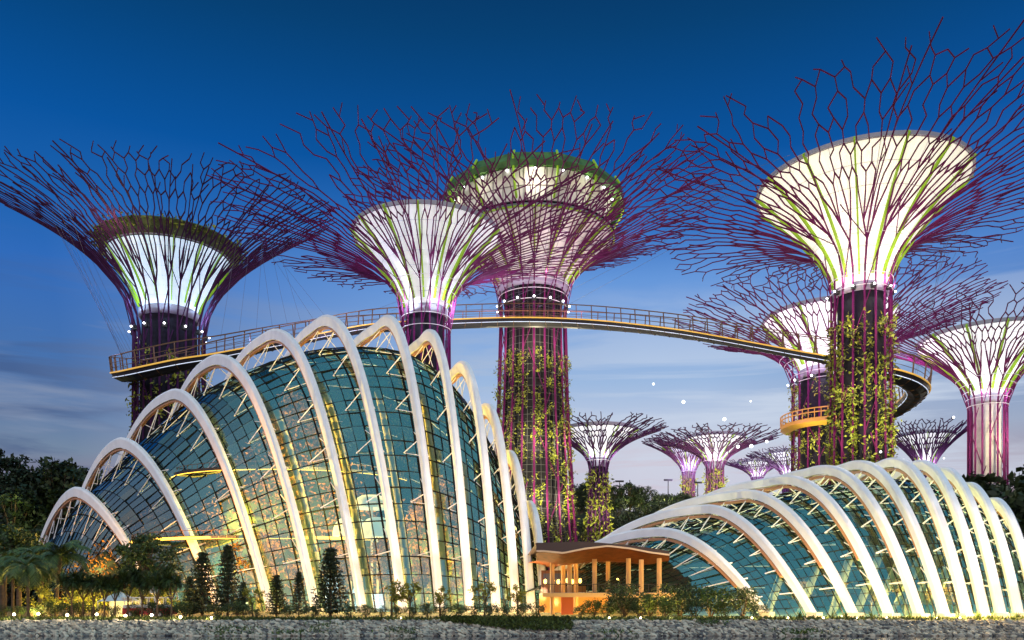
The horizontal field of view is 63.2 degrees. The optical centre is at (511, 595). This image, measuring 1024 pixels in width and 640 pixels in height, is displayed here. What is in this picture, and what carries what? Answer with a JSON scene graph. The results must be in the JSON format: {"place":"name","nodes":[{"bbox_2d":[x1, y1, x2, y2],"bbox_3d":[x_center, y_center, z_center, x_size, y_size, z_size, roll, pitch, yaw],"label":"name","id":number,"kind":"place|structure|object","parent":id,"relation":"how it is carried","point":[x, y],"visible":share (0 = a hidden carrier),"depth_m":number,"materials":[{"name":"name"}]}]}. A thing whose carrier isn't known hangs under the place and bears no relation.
{"place":"outdoors","nodes":[
{"label":"outdoors","id":0,"kind":"place"},
{"bbox_2d":[121,597,175,616],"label":"coach","id":1,"kind":"object","parent":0,"point":[124,611],"visible":0.47,"depth_m":95.55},
{"bbox_2d":[143,600,165,615],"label":"bush","id":2,"kind":"object","parent":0,"point":[153,607],"visible":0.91,"depth_m":93.13,"materials":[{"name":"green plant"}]},
{"bbox_2d":[0,508,787,570],"bbox_3d":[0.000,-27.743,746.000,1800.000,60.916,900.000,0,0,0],"label":"hill","id":3,"kind":"structure","parent":0,"point":[582,516],"depth_m":362.02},
{"bbox_2d":[0,448,37,493],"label":"hill tree","id":4,"kind":"object","parent":3,"relation":"on","point":[7,464],"visible":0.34,"depth_m":377.93,"materials":[{"name":"green plant"}]},
{"bbox_2d":[0,468,38,508],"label":"hill tree","id":5,"kind":"object","parent":3,"relation":"on","point":[10,476],"visible":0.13,"depth_m":365.85,"materials":[{"name":"green plant"}]},
{"bbox_2d":[0,497,41,528],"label":"hill tree","id":6,"kind":"object","parent":3,"relation":"on","point":[27,519],"visible":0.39,"depth_m":352.30,"materials":[{"name":"green plant"}]},
{"bbox_2d":[0,485,47,531],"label":"hill tree","id":7,"kind":"object","parent":3,"relation":"on","point":[7,513],"visible":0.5,"depth_m":347.27,"materials":[{"name":"green plant"}]},
{"bbox_2d":[5,461,67,526],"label":"hill tree","id":8,"kind":"object","parent":3,"relation":"on","point":[10,483],"visible":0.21,"depth_m":363.23,"materials":[{"name":"green plant"}]},
{"bbox_2d":[17,465,74,527],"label":"hill tree","id":9,"kind":"object","parent":3,"relation":"on","point":[34,472],"visible":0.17,"depth_m":365.35,"materials":[{"name":"green plant"}]},
{"bbox_2d":[20,456,99,531],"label":"hill tree","id":10,"kind":"object","parent":3,"relation":"on","point":[64,469],"visible":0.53,"depth_m":359.85,"materials":[{"name":"green plant"}]},
{"bbox_2d":[42,465,84,517],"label":"hill tree","id":11,"kind":"object","parent":3,"relation":"on","point":[53,497],"visible":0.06,"depth_m":359.88,"materials":[{"name":"green plant"}]},
{"bbox_2d":[60,469,102,505],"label":"hill tree","id":12,"kind":"object","parent":3,"relation":"on","point":[78,483],"visible":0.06,"depth_m":345.12,"materials":[{"name":"green plant"}]},
{"bbox_2d":[609,495,629,515],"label":"bush","id":13,"kind":"object","parent":3,"relation":"on","point":[619,505],"visible":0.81,"depth_m":361.00,"materials":[{"name":"green plant"}]},
{"bbox_2d":[617,482,643,508],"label":"hill tree","id":14,"kind":"object","parent":3,"relation":"on","point":[631,489],"visible":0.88,"depth_m":371.10,"materials":[{"name":"green plant"}]},
{"bbox_2d":[629,502,656,519],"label":"bush","id":15,"kind":"object","parent":3,"relation":"on","point":[647,511],"visible":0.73,"depth_m":356.11,"materials":[{"name":"green plant"}]},
{"bbox_2d":[639,496,667,512],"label":"bush","id":16,"kind":"object","parent":3,"relation":"on","point":[655,504],"visible":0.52,"depth_m":362.62,"materials":[{"name":"green plant"}]},
{"bbox_2d":[0,636,1023,639],"bbox_3d":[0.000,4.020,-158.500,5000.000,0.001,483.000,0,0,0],"label":"water","id":17,"kind":"structure","parent":0,"point":[511,637],"depth_m":78.16,"materials":[{"name":"grey liquid"}]},
{"bbox_2d":[0,606,1023,620],"bbox_3d":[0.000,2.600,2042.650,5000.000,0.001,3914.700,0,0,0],"label":"ground","id":18,"kind":"structure","parent":0,"point":[782,613],"depth_m":112.09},
{"bbox_2d":[0,547,35,615],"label":"palm tree","id":19,"kind":"object","parent":18,"relation":"on","point":[8,553],"visible":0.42,"depth_m":94.81,"materials":[{"name":"green plant"}]},
{"bbox_2d":[0,553,38,615],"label":"palm tree","id":20,"kind":"object","parent":18,"relation":"on","point":[12,581],"visible":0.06,"depth_m":101.91,"materials":[{"name":"green plant"}]},
{"bbox_2d":[0,528,46,611],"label":"broadleaf tree","id":21,"kind":"object","parent":18,"relation":"on","point":[13,539],"visible":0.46,"depth_m":116.21,"materials":[{"name":"green plant"}]},
{"bbox_2d":[0,523,46,612],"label":"broadleaf tree","id":22,"kind":"object","parent":18,"relation":"on","point":[7,526],"visible":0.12,"depth_m":124.65,"materials":[{"name":"green plant"}]},
{"bbox_2d":[0,554,58,617],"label":"palm tree","id":23,"kind":"object","parent":18,"relation":"on","point":[29,576],"visible":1,"depth_m":91.44,"materials":[{"name":"green plant"}]},
{"bbox_2d":[15,583,63,615],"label":"shrub","id":24,"kind":"object","parent":18,"relation":"on","point":[44,592],"visible":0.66,"depth_m":95.65,"materials":[{"name":"green plant"}]},
{"bbox_2d":[13,551,73,615],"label":"palm tree","id":25,"kind":"object","parent":18,"relation":"on","point":[27,555],"visible":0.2,"depth_m":102.61,"materials":[{"name":"green plant"}]},
{"bbox_2d":[37,600,58,616],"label":"bush","id":26,"kind":"object","parent":18,"relation":"on","point":[49,612],"visible":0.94,"depth_m":93.83,"materials":[{"name":"green plant"}]},
{"bbox_2d":[22,540,93,616],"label":"palm tree","id":27,"kind":"object","parent":18,"relation":"on","point":[61,554],"visible":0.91,"depth_m":99.71,"materials":[{"name":"green plant"}]},
{"bbox_2d":[47,568,86,616],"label":"pandanus","id":28,"kind":"object","parent":18,"relation":"on","point":[62,580],"visible":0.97,"depth_m":90.52,"materials":[{"name":"green plant"}]},
{"bbox_2d":[56,586,100,615],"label":"shrub","id":29,"kind":"object","parent":18,"relation":"on","point":[77,595],"visible":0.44,"depth_m":98.32,"materials":[{"name":"green plant"}]},
{"bbox_2d":[61,567,101,616],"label":"pandanus","id":30,"kind":"object","parent":18,"relation":"on","point":[81,580],"visible":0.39,"depth_m":92.07,"materials":[{"name":"green plant"}]},
{"bbox_2d":[75,573,104,615],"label":"pandanus","id":31,"kind":"object","parent":18,"relation":"on","point":[88,578],"visible":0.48,"depth_m":90.92,"materials":[{"name":"green plant"}]},
{"bbox_2d":[85,571,125,616],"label":"pandanus","id":32,"kind":"object","parent":18,"relation":"on","point":[99,580],"visible":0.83,"depth_m":89.56,"materials":[{"name":"green plant"}]},
{"bbox_2d":[98,571,133,616],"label":"tree","id":33,"kind":"object","parent":18,"relation":"on","point":[114,590],"visible":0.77,"depth_m":90.04,"materials":[{"name":"green plant"}]},
{"bbox_2d":[97,592,138,616],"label":"tent","id":34,"kind":"object","parent":18,"relation":"on","point":[119,601],"visible":0.25,"depth_m":97.59,"materials":[{"name":"white fabric"}]},
{"bbox_2d":[49,501,187,608],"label":"planted terrace","id":35,"kind":"structure","parent":18,"relation":"on","point":[104,562],"depth_m":165.89,"materials":[{"name":"green plant"}]},
{"bbox_2d":[111,564,145,616],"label":"pandanus","id":36,"kind":"object","parent":18,"relation":"on","point":[135,572],"visible":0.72,"depth_m":90.97,"materials":[{"name":"green plant"}]},
{"bbox_2d":[126,572,163,616],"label":"pandanus","id":37,"kind":"object","parent":18,"relation":"on","point":[142,589],"visible":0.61,"depth_m":90.90,"materials":[{"name":"green plant"}]},
{"bbox_2d":[113,531,184,615],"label":"broadleaf tree","id":38,"kind":"object","parent":18,"relation":"on","point":[145,545],"visible":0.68,"depth_m":103.46,"materials":[{"name":"green plant"}]},
{"bbox_2d":[138,567,175,616],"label":"pandanus","id":39,"kind":"object","parent":18,"relation":"on","point":[153,580],"visible":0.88,"depth_m":89.69,"materials":[{"name":"green plant"}]},
{"bbox_2d":[144,588,179,605],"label":"shrub","id":40,"kind":"object","parent":18,"relation":"on","point":[159,599],"visible":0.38,"depth_m":100.68,"materials":[{"name":"green plant"}]},
{"bbox_2d":[0,139,336,442],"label":"supertree","id":41,"kind":"object","parent":18,"relation":"on","point":[175,273],"visible":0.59,"depth_m":220.10,"materials":[{"name":"purple paint"}]},
{"bbox_2d":[152,569,188,617],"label":"pandanus","id":42,"kind":"object","parent":18,"relation":"on","point":[176,583],"visible":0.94,"depth_m":89.77,"materials":[{"name":"green plant"}]},
{"bbox_2d":[175,554,196,596],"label":"indoor tree","id":43,"kind":"object","parent":18,"relation":"on","point":[189,565],"visible":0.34,"depth_m":148.85,"materials":[{"name":"green plant"}]},
{"bbox_2d":[175,601,198,616],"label":"bush","id":44,"kind":"object","parent":18,"relation":"on","point":[181,607],"visible":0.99,"depth_m":93.67,"materials":[{"name":"green plant"}]},
{"bbox_2d":[179,575,199,616],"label":"conifer","id":45,"kind":"object","parent":18,"relation":"on","point":[189,590],"visible":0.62,"depth_m":99.69,"materials":[{"name":"green plant"}]},
{"bbox_2d":[182,550,223,616],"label":"conifer","id":46,"kind":"object","parent":18,"relation":"on","point":[202,573],"visible":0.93,"depth_m":99.61,"materials":[{"name":"green plant"}]},
{"bbox_2d":[207,601,229,615],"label":"bush","id":47,"kind":"object","parent":18,"relation":"on","point":[211,606],"visible":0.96,"depth_m":93.36,"materials":[{"name":"green plant"}]},
{"bbox_2d":[206,544,240,615],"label":"conifer","id":48,"kind":"object","parent":18,"relation":"on","point":[228,566],"visible":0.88,"depth_m":100.60,"materials":[{"name":"green plant"}]},
{"bbox_2d":[210,545,241,599],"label":"indoor tree","id":49,"kind":"object","parent":18,"relation":"on","point":[216,555],"visible":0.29,"depth_m":143.66,"materials":[{"name":"green plant"}]},
{"bbox_2d":[227,599,249,616],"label":"bush","id":50,"kind":"object","parent":18,"relation":"on","point":[237,604],"visible":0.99,"depth_m":94.12,"materials":[{"name":"green plant"}]},
{"bbox_2d":[234,582,253,616],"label":"conifer","id":51,"kind":"object","parent":18,"relation":"on","point":[240,594],"visible":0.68,"depth_m":99.87,"materials":[{"name":"green plant"}]},
{"bbox_2d":[241,587,266,616],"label":"young tree","id":52,"kind":"object","parent":18,"relation":"on","point":[247,591],"visible":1,"depth_m":98.91,"materials":[{"name":"green plant"}]},
{"bbox_2d":[229,529,283,610],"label":"indoor tree","id":53,"kind":"object","parent":18,"relation":"on","point":[270,571],"visible":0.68,"depth_m":140.50,"materials":[{"name":"orange plant"}]},
{"bbox_2d":[264,574,290,616],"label":"conifer","id":54,"kind":"object","parent":18,"relation":"on","point":[278,591],"visible":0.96,"depth_m":99.75,"materials":[{"name":"green plant"}]},
{"bbox_2d":[7,314,547,612],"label":"tall glass dome","id":55,"kind":"structure","parent":18,"relation":"on","point":[418,422],"depth_m":146.58,"materials":[{"name":"teal"}]},
{"bbox_2d":[129,529,373,542],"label":"walkway","id":56,"kind":"structure","parent":55,"relation":"attached to","point":[196,537],"depth_m":141.95,"materials":[{"name":"yellow"}]},
{"bbox_2d":[170,461,406,480],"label":"walkway","id":57,"kind":"structure","parent":55,"relation":"attached to","point":[183,473],"depth_m":148.34,"materials":[{"name":"yellow metal"}]},
{"bbox_2d":[167,386,389,609],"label":"planted mountain","id":58,"kind":"structure","parent":18,"relation":"on","point":[311,487],"depth_m":156.76,"materials":[{"name":"green plant"}]},
{"bbox_2d":[284,558,312,605],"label":"indoor tree","id":59,"kind":"object","parent":18,"relation":"on","point":[290,568],"visible":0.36,"depth_m":137.71,"materials":[{"name":"orange plant"}]},
{"bbox_2d":[289,571,309,615],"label":"conifer","id":60,"kind":"object","parent":18,"relation":"on","point":[298,587],"visible":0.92,"depth_m":98.76,"materials":[{"name":"green plant"}]},
{"bbox_2d":[311,546,353,617],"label":"conifer","id":61,"kind":"object","parent":18,"relation":"on","point":[330,560],"visible":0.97,"depth_m":96.53,"materials":[{"name":"green plant"}]},
{"bbox_2d":[322,544,352,606],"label":"indoor tree","id":62,"kind":"object","parent":18,"relation":"on","point":[343,567],"visible":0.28,"depth_m":136.90,"materials":[{"name":"orange plant"}]},
{"bbox_2d":[332,517,363,604],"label":"lamp","id":63,"kind":"object","parent":18,"relation":"on","point":[336,533],"visible":0.3,"depth_m":139.12,"materials":[{"name":"white glass"}]},
{"bbox_2d":[356,495,383,600],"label":"lamp","id":64,"kind":"object","parent":18,"relation":"on","point":[362,499],"visible":0.54,"depth_m":138.09,"materials":[{"name":"beige fabric"}]},
{"bbox_2d":[361,517,387,609],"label":"lamp","id":65,"kind":"object","parent":18,"relation":"on","point":[368,530],"visible":0.58,"depth_m":136.97,"materials":[{"name":"white glass"}]},
{"bbox_2d":[366,537,401,610],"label":"indoor tree","id":66,"kind":"object","parent":18,"relation":"on","point":[380,544],"visible":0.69,"depth_m":136.37,"materials":[{"name":"green plant"}]},
{"bbox_2d":[384,579,406,617],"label":"young tree","id":67,"kind":"object","parent":18,"relation":"on","point":[393,597],"visible":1,"depth_m":95.86,"materials":[{"name":"green plant"}]},
{"bbox_2d":[396,581,421,614],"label":"young tree","id":68,"kind":"object","parent":18,"relation":"on","point":[409,596],"visible":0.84,"depth_m":96.96,"materials":[{"name":"green plant"}]},
{"bbox_2d":[207,103,631,370],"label":"supertree","id":69,"kind":"object","parent":18,"relation":"on","point":[411,249],"visible":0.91,"depth_m":228.52,"materials":[{"name":"paint"}]},
{"bbox_2d":[55,155,969,418],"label":"skyway","id":70,"kind":"object","parent":69,"relation":"attached to","point":[915,387],"visible":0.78,"depth_m":223.64,"materials":[{"name":"black"}]},
{"bbox_2d":[410,550,430,610],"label":"indoor tree","id":71,"kind":"object","parent":18,"relation":"on","point":[426,582],"visible":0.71,"depth_m":136.69,"materials":[{"name":"green plant"}]},
{"bbox_2d":[373,474,490,609],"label":"planted terrace","id":72,"kind":"structure","parent":18,"relation":"on","point":[413,543],"depth_m":147.47,"materials":[{"name":"green plant"}]},
{"bbox_2d":[431,586,452,615],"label":"young tree","id":73,"kind":"object","parent":18,"relation":"on","point":[440,598],"visible":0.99,"depth_m":95.60,"materials":[{"name":"green plant"}]},
{"bbox_2d":[447,561,461,605],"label":"indoor tree","id":74,"kind":"object","parent":18,"relation":"on","point":[453,586],"visible":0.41,"depth_m":136.78,"materials":[{"name":"green plant"}]},
{"bbox_2d":[467,581,496,615],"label":"young tree","id":75,"kind":"object","parent":18,"relation":"on","point":[485,593],"visible":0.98,"depth_m":98.91,"materials":[{"name":"green plant"}]},
{"bbox_2d":[0,615,1023,620],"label":"bank grass","id":76,"kind":"structure","parent":18,"relation":"on","point":[323,617],"depth_m":86.37,"materials":[{"name":"green plant"}]},
{"bbox_2d":[505,583,526,615],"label":"young tree","id":77,"kind":"object","parent":18,"relation":"on","point":[519,597],"visible":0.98,"depth_m":99.13,"materials":[{"name":"green plant"}]},
{"bbox_2d":[342,89,724,585],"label":"supertree","id":78,"kind":"object","parent":18,"relation":"on","point":[535,420],"visible":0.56,"depth_m":273.35,"materials":[{"name":"paint"}]},
{"bbox_2d":[578,597,603,615],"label":"bush","id":79,"kind":"object","parent":18,"relation":"on","point":[596,604],"visible":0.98,"depth_m":95.72,"materials":[{"name":"green plant"}]},
{"bbox_2d":[528,541,676,615],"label":"pavilion","id":80,"kind":"structure","parent":18,"relation":"on","point":[552,555],"depth_m":109.11,"materials":[{"name":"brown wood"}]},
{"bbox_2d":[543,573,585,583],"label":"window","id":81,"kind":"structure","parent":80,"relation":"in","point":[546,576],"depth_m":120.45,"materials":[{"name":"black glass"}]},
{"bbox_2d":[561,597,572,614],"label":"door","id":82,"kind":"structure","parent":80,"relation":"in","point":[566,602],"depth_m":109.86,"materials":[{"name":"orange wood"}]},
{"bbox_2d":[566,411,668,541],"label":"supertree","id":83,"kind":"object","parent":18,"relation":"on","point":[598,442],"visible":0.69,"depth_m":325.54,"materials":[{"name":"purple paint"}]},
{"bbox_2d":[600,580,647,616],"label":"bush","id":84,"kind":"object","parent":18,"relation":"on","point":[621,592],"visible":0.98,"depth_m":95.26,"materials":[{"name":"green plant"}]},
{"bbox_2d":[638,592,665,615],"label":"bush","id":85,"kind":"object","parent":18,"relation":"on","point":[650,602],"visible":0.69,"depth_m":96.59,"materials":[{"name":"green plant"}]},
{"bbox_2d":[653,598,677,616],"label":"bush","id":86,"kind":"object","parent":18,"relation":"on","point":[664,608],"visible":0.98,"depth_m":95.12,"materials":[{"name":"green plant"}]},
{"bbox_2d":[641,431,704,497],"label":"supertree","id":87,"kind":"object","parent":18,"relation":"on","point":[687,462],"visible":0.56,"depth_m":426.82,"materials":[{"name":"purple paint"}]},
{"bbox_2d":[654,580,701,615],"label":"bush","id":88,"kind":"object","parent":18,"relation":"on","point":[676,595],"visible":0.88,"depth_m":96.37,"materials":[{"name":"green plant"}]},
{"bbox_2d":[679,593,710,616],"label":"bush","id":89,"kind":"object","parent":18,"relation":"on","point":[689,606],"visible":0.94,"depth_m":94.56,"materials":[{"name":"green plant"}]},
{"bbox_2d":[692,582,734,616],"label":"bush","id":90,"kind":"object","parent":18,"relation":"on","point":[705,592],"visible":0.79,"depth_m":95.41,"materials":[{"name":"green plant"}]},
{"bbox_2d":[648,422,782,521],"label":"supertree","id":91,"kind":"object","parent":18,"relation":"on","point":[713,449],"visible":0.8,"depth_m":353.57,"materials":[{"name":"purple paint"}]},
{"bbox_2d":[713,598,739,616],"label":"bush","id":92,"kind":"object","parent":18,"relation":"on","point":[723,606],"visible":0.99,"depth_m":94.79,"materials":[{"name":"green plant"}]},
{"bbox_2d":[722,584,765,615],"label":"bush","id":93,"kind":"object","parent":18,"relation":"on","point":[741,594],"visible":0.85,"depth_m":95.71,"materials":[{"name":"green plant"}]},
{"bbox_2d":[725,456,778,513],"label":"supertree","id":94,"kind":"object","parent":18,"relation":"on","point":[755,468],"visible":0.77,"depth_m":444.57,"materials":[{"name":"purple paint"}]},
{"bbox_2d":[487,457,1023,618],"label":"glass dome","id":95,"kind":"structure","parent":18,"relation":"on","point":[967,537],"depth_m":107.50,"materials":[{"name":"teal"}]},
{"bbox_2d":[744,600,770,616],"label":"bush","id":96,"kind":"object","parent":18,"relation":"on","point":[756,607],"visible":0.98,"depth_m":93.53,"materials":[{"name":"green plant"}]},
{"bbox_2d":[746,446,797,492],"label":"supertree","id":97,"kind":"object","parent":18,"relation":"on","point":[780,465],"visible":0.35,"depth_m":434.00,"materials":[{"name":"purple paint"}]},
{"bbox_2d":[634,17,1023,601],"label":"supertree","id":98,"kind":"object","parent":18,"relation":"on","point":[853,217],"visible":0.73,"depth_m":173.32,"materials":[{"name":"paint"}]},
{"bbox_2d":[673,252,1007,560],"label":"supertree","id":99,"kind":"object","parent":18,"relation":"on","point":[808,427],"visible":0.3,"depth_m":290.04,"materials":[{"name":"paint"}]},
{"bbox_2d":[887,417,966,517],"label":"supertree","id":100,"kind":"object","parent":18,"relation":"on","point":[931,444],"visible":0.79,"depth_m":371.86,"materials":[{"name":"purple paint"}]},
{"bbox_2d":[886,282,1023,501],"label":"supertree","id":101,"kind":"object","parent":18,"relation":"on","point":[981,362],"visible":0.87,"depth_m":254.66,"materials":[{"name":"paint"}]},
{"bbox_2d":[952,464,1023,592],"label":"hill tree","id":102,"kind":"object","parent":18,"relation":"on","point":[997,489],"visible":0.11,"depth_m":192.48,"materials":[{"name":"green plant"}]},
{"bbox_2d":[977,472,1023,605],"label":"hill tree","id":103,"kind":"object","parent":18,"relation":"on","point":[1019,517],"visible":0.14,"depth_m":186.66,"materials":[{"name":"green plant"}]},
{"bbox_2d":[0,0,1023,510],"label":"sky","id":104,"kind":"structure","parent":0,"point":[183,78],"materials":[{"name":"blue"}]},
{"bbox_2d":[5,621,1019,635],"bbox_3d":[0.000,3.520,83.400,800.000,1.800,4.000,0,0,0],"label":"river bank","id":105,"kind":"structure","parent":0,"point":[518,626],"depth_m":83.36,"materials":[{"name":"grey stone"}]},
{"bbox_2d":[0,618,1023,635],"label":"riprap stones","id":106,"kind":"object","parent":105,"relation":"on","point":[735,627],"visible":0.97,"depth_m":83.29,"materials":[{"name":"grey stone"}]},
{"bbox_2d":[439,614,573,632],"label":"bank ivy","id":107,"kind":"object","parent":106,"relation":"on","point":[511,622],"visible":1,"depth_m":84.06,"materials":[{"name":"green plant"}]},
{"bbox_2d":[193,619,838,635],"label":"bank weeds","id":108,"kind":"object","parent":106,"relation":"on","point":[610,630],"visible":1,"depth_m":82.65,"materials":[{"name":"green plant"}]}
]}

